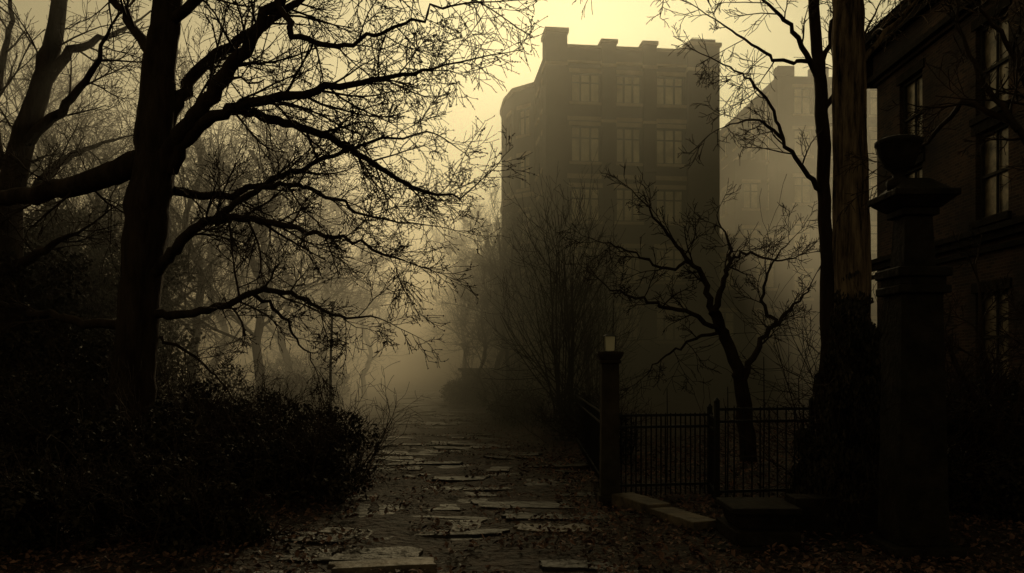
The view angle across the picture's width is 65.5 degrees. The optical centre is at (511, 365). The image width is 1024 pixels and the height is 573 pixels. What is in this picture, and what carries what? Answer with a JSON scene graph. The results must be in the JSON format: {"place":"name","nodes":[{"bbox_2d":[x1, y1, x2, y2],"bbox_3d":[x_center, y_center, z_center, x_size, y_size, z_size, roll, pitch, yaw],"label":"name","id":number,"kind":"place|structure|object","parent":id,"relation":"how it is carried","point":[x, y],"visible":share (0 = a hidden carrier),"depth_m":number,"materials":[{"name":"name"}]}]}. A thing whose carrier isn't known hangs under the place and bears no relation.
{"place":"outdoors","nodes":[
{"label":"outdoors","id":0,"kind":"place"},
{"bbox_2d":[0,0,899,368],"label":"sky","id":1,"kind":"structure","parent":0,"point":[625,21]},
{"bbox_2d":[254,382,673,572],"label":"flagstone path","id":2,"kind":"structure","parent":0,"point":[385,559],"depth_m":8.38,"materials":[{"name":"grey stone"}]},
{"bbox_2d":[596,299,623,505],"bbox_3d":[1.120,0.445,9.150,0.290,2.410,0.290,0,0,0],"label":"lantern gate post","id":3,"kind":"object","parent":2,"relation":"on","point":[609,358],"visible":0.85,"depth_m":9.05,"materials":[{"name":"stone"}]},
{"bbox_2d":[0,369,1023,572],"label":"ground","id":4,"kind":"structure","parent":0,"point":[399,528],"depth_m":8.90,"materials":[{"name":"soil"}]},
{"bbox_2d":[0,0,192,440],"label":"bare tree","id":5,"kind":"object","parent":4,"relation":"on","point":[30,125],"visible":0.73,"depth_m":13.86,"materials":[{"name":"brown plant"}]},
{"bbox_2d":[0,8,213,305],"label":"bare tree","id":6,"kind":"object","parent":4,"relation":"on","point":[20,93],"visible":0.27,"depth_m":21.97,"materials":[{"name":"brown plant"}]},
{"bbox_2d":[1,79,247,408],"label":"bare tree","id":7,"kind":"object","parent":4,"relation":"on","point":[92,166],"visible":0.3,"depth_m":19.74,"materials":[{"name":"brown plant"}]},
{"bbox_2d":[0,139,262,448],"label":"evergreen thicket","id":8,"kind":"object","parent":4,"relation":"on","point":[38,286],"visible":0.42,"depth_m":14.51,"materials":[{"name":"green plant"}]},
{"bbox_2d":[0,404,322,561],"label":"shrub","id":9,"kind":"object","parent":4,"relation":"on","point":[175,508],"visible":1,"depth_m":6.85,"materials":[{"name":"green plant"}]},
{"bbox_2d":[55,126,290,406],"bbox_3d":[-10.570,-2.941,24.226,7.427,9.446,6.931,0,0,-34],"label":"bare tree","id":10,"kind":"object","parent":4,"relation":"on","point":[225,286],"visible":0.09,"depth_m":23.64,"materials":[{"name":"brown plant"}]},
{"bbox_2d":[26,14,337,405],"bbox_3d":[-8.703,-3.515,20.592,7.070,10.561,8.366,0,0,26],"label":"bare tree","id":11,"kind":"object","parent":4,"relation":"on","point":[189,203],"visible":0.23,"depth_m":20.85,"materials":[{"name":"brown plant"}]},
{"bbox_2d":[111,119,298,399],"bbox_3d":[-10.569,-3.413,26.900,5.741,10.522,7.292,0,0,8],"label":"bare tree","id":12,"kind":"object","parent":4,"relation":"on","point":[224,328],"visible":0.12,"depth_m":27.90,"materials":[{"name":"brown plant"}]},
{"bbox_2d":[0,292,428,508],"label":"scrubby hedge","id":13,"kind":"object","parent":4,"relation":"on","point":[299,457],"visible":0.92,"depth_m":9.41,"materials":[{"name":"green plant"}]},
{"bbox_2d":[116,66,380,404],"bbox_3d":[-6.235,-2.788,18.829,5.708,9.111,5.126,0,0,-29],"label":"bare tree","id":14,"kind":"object","parent":4,"relation":"on","point":[260,322],"visible":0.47,"depth_m":18.68,"materials":[{"name":"brown plant"}]},
{"bbox_2d":[1,69,532,388],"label":"distant woodland","id":15,"kind":"object","parent":4,"relation":"on","point":[358,333],"visible":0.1,"depth_m":51.15,"materials":[{"name":"brown plant"}]},
{"bbox_2d":[0,0,547,469],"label":"bare tree","id":16,"kind":"object","parent":4,"relation":"on","point":[148,166],"visible":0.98,"depth_m":10.60,"materials":[{"name":"brown plant"}]},
{"bbox_2d":[175,115,438,387],"bbox_3d":[-7.278,-3.076,24.901,7.364,9.727,7.891,0,0,-42],"label":"bare tree","id":17,"kind":"object","parent":4,"relation":"on","point":[286,355],"visible":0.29,"depth_m":24.95,"materials":[{"name":"brown plant"}]},
{"bbox_2d":[267,168,392,406],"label":"bare tree","id":18,"kind":"object","parent":4,"relation":"on","point":[347,289],"visible":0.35,"depth_m":29.80,"materials":[{"name":"brown plant"}]},
{"bbox_2d":[329,301,334,405],"bbox_3d":[-3.396,0.484,15.000,0.129,3.368,0.100,0,0,0],"label":"thin lamp pole","id":19,"kind":"object","parent":4,"relation":"on","point":[330,357],"visible":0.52,"depth_m":14.98,"materials":[{"name":"metal"}]},
{"bbox_2d":[301,225,413,397],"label":"bare tree","id":20,"kind":"object","parent":4,"relation":"on","point":[367,365],"visible":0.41,"depth_m":37.84,"materials":[{"name":"brown plant"}]},
{"bbox_2d":[213,297,669,464],"bbox_3d":[-3.627,-0.212,23.738,10.699,4.937,25.256,0,0,-12],"label":"path side shrub","id":21,"kind":"object","parent":4,"relation":"on","point":[466,391],"visible":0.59,"depth_m":20.43,"materials":[{"name":"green plant"}]},
{"bbox_2d":[413,212,522,367],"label":"bare tree","id":22,"kind":"object","parent":4,"relation":"on","point":[456,270],"visible":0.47,"depth_m":43.89,"materials":[{"name":"brown plant"}]},
{"bbox_2d":[405,178,548,399],"bbox_3d":[-1.615,-3.143,36.014,6.928,9.955,5.454,0,0,1],"label":"bare tree","id":23,"kind":"object","parent":4,"relation":"on","point":[501,354],"visible":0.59,"depth_m":35.73,"materials":[{"name":"brown plant"}]},
{"bbox_2d":[458,368,524,398],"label":"stone wall","id":24,"kind":"structure","parent":4,"relation":"on","point":[521,374],"depth_m":37.27,"materials":[{"name":"grey stone"}]},
{"bbox_2d":[446,279,544,406],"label":"bare tree","id":25,"kind":"object","parent":4,"relation":"on","point":[479,334],"visible":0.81,"depth_m":29.95,"materials":[{"name":"brown plant"}]},
{"bbox_2d":[463,234,542,367],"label":"bare tree","id":26,"kind":"object","parent":4,"relation":"on","point":[518,318],"visible":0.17,"depth_m":47.78,"materials":[{"name":"brown plant"}]},
{"bbox_2d":[427,202,581,403],"bbox_3d":[0.036,-2.380,30.663,6.484,8.217,5.480,0,0,35],"label":"bare tree","id":27,"kind":"object","parent":4,"relation":"on","point":[493,264],"visible":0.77,"depth_m":30.62,"materials":[{"name":"brown plant"}]},
{"bbox_2d":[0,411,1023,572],"bbox_3d":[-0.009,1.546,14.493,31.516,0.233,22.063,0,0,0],"label":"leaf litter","id":28,"kind":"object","parent":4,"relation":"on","point":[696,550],"visible":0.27,"depth_m":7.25,"materials":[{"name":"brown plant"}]},
{"bbox_2d":[480,148,667,440],"bbox_3d":[0.957,-1.455,17.036,3.323,6.329,4.870,0,0,-13],"label":"upright shrub","id":29,"kind":"object","parent":4,"relation":"on","point":[555,345],"visible":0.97,"depth_m":16.40,"materials":[{"name":"brown plant"}]},
{"bbox_2d":[575,389,599,478],"bbox_3d":[1.220,1.035,12.700,0.067,1.130,6.668,0,0,1],"label":"iron fence","id":30,"kind":"object","parent":4,"relation":"on","point":[592,436],"visible":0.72,"depth_m":12.37,"materials":[{"name":"black metal"}]},
{"bbox_2d":[524,213,656,406],"bbox_3d":[1.910,-0.995,19.447,3.416,5.372,2.794,0,0,33],"label":"upright shrub","id":31,"kind":"object","parent":4,"relation":"on","point":[597,336],"visible":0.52,"depth_m":19.37,"materials":[{"name":"brown plant"}]},
{"bbox_2d":[501,32,792,393],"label":"brick walls","id":32,"kind":"structure","parent":4,"relation":"on","point":[702,183],"depth_m":45.61,"materials":[{"name":"brick"}]},
{"bbox_2d":[509,73,774,348],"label":"window frames","id":33,"kind":"structure","parent":32,"relation":"attached to","point":[623,139],"depth_m":45.70,"materials":[{"name":"brown wood"}]},
{"bbox_2d":[510,75,773,347],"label":"window glass","id":34,"kind":"object","parent":33,"relation":"in","point":[660,157],"visible":0.28,"depth_m":45.89,"materials":[{"name":"grey glass"}]},
{"bbox_2d":[500,26,794,351],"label":"stone trim","id":35,"kind":"structure","parent":32,"relation":"attached to","point":[617,121],"depth_m":45.53,"materials":[{"name":"stone"}]},
{"bbox_2d":[612,492,715,532],"bbox_3d":[1.547,1.550,8.307,0.278,0.200,1.603,0,0,-22],"label":"kerb stone","id":36,"kind":"object","parent":4,"relation":"on","point":[660,509],"visible":0.63,"depth_m":8.17,"materials":[{"name":"grey stone"}]},
{"bbox_2d":[619,404,712,495],"bbox_3d":[1.835,1.035,9.650,1.262,1.130,0.075,0,0,-10],"label":"iron fence","id":37,"kind":"object","parent":4,"relation":"on","point":[670,426],"visible":0.88,"depth_m":9.64,"materials":[{"name":"black metal"}]},
{"bbox_2d":[556,163,831,462],"bbox_3d":[3.034,-0.284,12.185,4.712,5.532,3.010,0,0,0],"label":"spreading bare tree","id":38,"kind":"object","parent":4,"relation":"on","point":[721,329],"visible":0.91,"depth_m":12.39,"materials":[{"name":"brown plant"}]},
{"bbox_2d":[710,412,713,498],"bbox_3d":[2.380,1.065,9.420,0.028,1.013,0.581,0,0,8],"label":"fence post","id":39,"kind":"object","parent":4,"relation":"on","point":[711,462],"visible":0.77,"depth_m":9.48,"materials":[{"name":"black metal"}]},
{"bbox_2d":[666,357,764,496],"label":"garden stakes","id":40,"kind":"object","parent":4,"relation":"on","point":[727,434],"visible":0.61,"depth_m":9.35,"materials":[{"name":"metal"}]},
{"bbox_2d":[714,397,814,503],"bbox_3d":[2.920,0.985,9.200,1.252,1.230,0.075,0,0,-10],"label":"iron fence","id":41,"kind":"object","parent":4,"relation":"on","point":[717,422],"depth_m":9.15,"materials":[{"name":"black metal"}]},
{"bbox_2d":[698,493,877,552],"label":"stone plinth steps","id":42,"kind":"structure","parent":4,"relation":"on","point":[749,524],"depth_m":7.17,"materials":[{"name":"grey stone"}]},
{"bbox_2d":[667,0,917,373],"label":"slender bare tree","id":43,"kind":"object","parent":4,"relation":"on","point":[817,64],"visible":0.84,"depth_m":10.91,"materials":[{"name":"brown plant"}]},
{"bbox_2d":[572,0,1023,357],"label":"tall fissured tree","id":44,"kind":"object","parent":4,"relation":"on","point":[852,227],"visible":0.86,"depth_m":9.86,"materials":[{"name":"brown plant"}]},
{"bbox_2d":[669,174,1023,531],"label":"ivy clump","id":45,"kind":"object","parent":4,"relation":"on","point":[838,451],"visible":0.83,"depth_m":7.91,"materials":[{"name":"green plant"}]},
{"bbox_2d":[863,178,966,562],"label":"stone gate pillar","id":46,"kind":"structure","parent":4,"relation":"on","point":[913,505],"depth_m":6.62,"materials":[{"name":"grey stone"}]},
{"bbox_2d":[874,134,923,190],"bbox_3d":[3.300,-1.735,6.800,0.380,0.470,0.380,0,0,0],"label":"urn finial","id":47,"kind":"object","parent":46,"relation":"on","point":[897,155],"visible":0.91,"depth_m":6.70,"materials":[{"name":"stone"}]},
{"bbox_2d":[835,0,1023,464],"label":"bare tree","id":48,"kind":"object","parent":4,"relation":"on","point":[1008,118],"visible":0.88,"depth_m":8.23,"materials":[{"name":"black plant"}]},
{"bbox_2d":[944,224,1023,496],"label":"bare sapling","id":49,"kind":"object","parent":4,"relation":"on","point":[989,375],"visible":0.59,"depth_m":8.67,"materials":[{"name":"brown plant"}]},
{"bbox_2d":[572,75,680,217],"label":"window blinds","id":50,"kind":"object","parent":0,"point":[660,195],"depth_m":45.63,"materials":[{"name":"beige fabric"}]},
{"bbox_2d":[720,66,876,386],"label":"brick walls","id":51,"kind":"structure","parent":0,"point":[777,168],"depth_m":57.18,"materials":[{"name":"brick"}]},
{"bbox_2d":[721,84,876,347],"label":"stone trim","id":52,"kind":"structure","parent":51,"relation":"attached to","point":[793,175],"depth_m":57.25,"materials":[{"name":"stone"}]},
{"bbox_2d":[724,88,876,345],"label":"window frames","id":53,"kind":"structure","parent":51,"relation":"attached to","point":[801,185],"depth_m":57.44,"materials":[{"name":"brown wood"}]},
{"bbox_2d":[725,89,876,344],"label":"window glass","id":54,"kind":"object","parent":53,"relation":"in","point":[797,150],"visible":0.2,"depth_m":57.29,"materials":[{"name":"grey glass"}]},
{"bbox_2d":[873,0,1023,426],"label":"brick walls","id":55,"kind":"structure","parent":0,"point":[945,165],"depth_m":19.66,"materials":[{"name":"brown brick"}]},
{"bbox_2d":[865,1,903,88],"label":"roof gutter","id":56,"kind":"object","parent":55,"relation":"on","point":[869,66],"depth_m":24.20,"materials":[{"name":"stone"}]},
{"bbox_2d":[865,0,1023,389],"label":"stone trim","id":57,"kind":"structure","parent":55,"relation":"attached to","point":[982,122],"depth_m":19.27,"materials":[{"name":"stone"}]},
{"bbox_2d":[903,10,1007,380],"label":"window frames","id":58,"kind":"structure","parent":55,"relation":"attached to","point":[998,171],"depth_m":18.82,"materials":[{"name":"brown wood"}]},
{"bbox_2d":[907,16,1007,378],"bbox_3d":[11.180,-3.775,16.625,0.001,8.350,11.950,0,0,0],"label":"window glass","id":59,"kind":"object","parent":58,"relation":"in","point":[990,146],"visible":0.27,"depth_m":18.49,"materials":[{"name":"black glass"}]}
]}

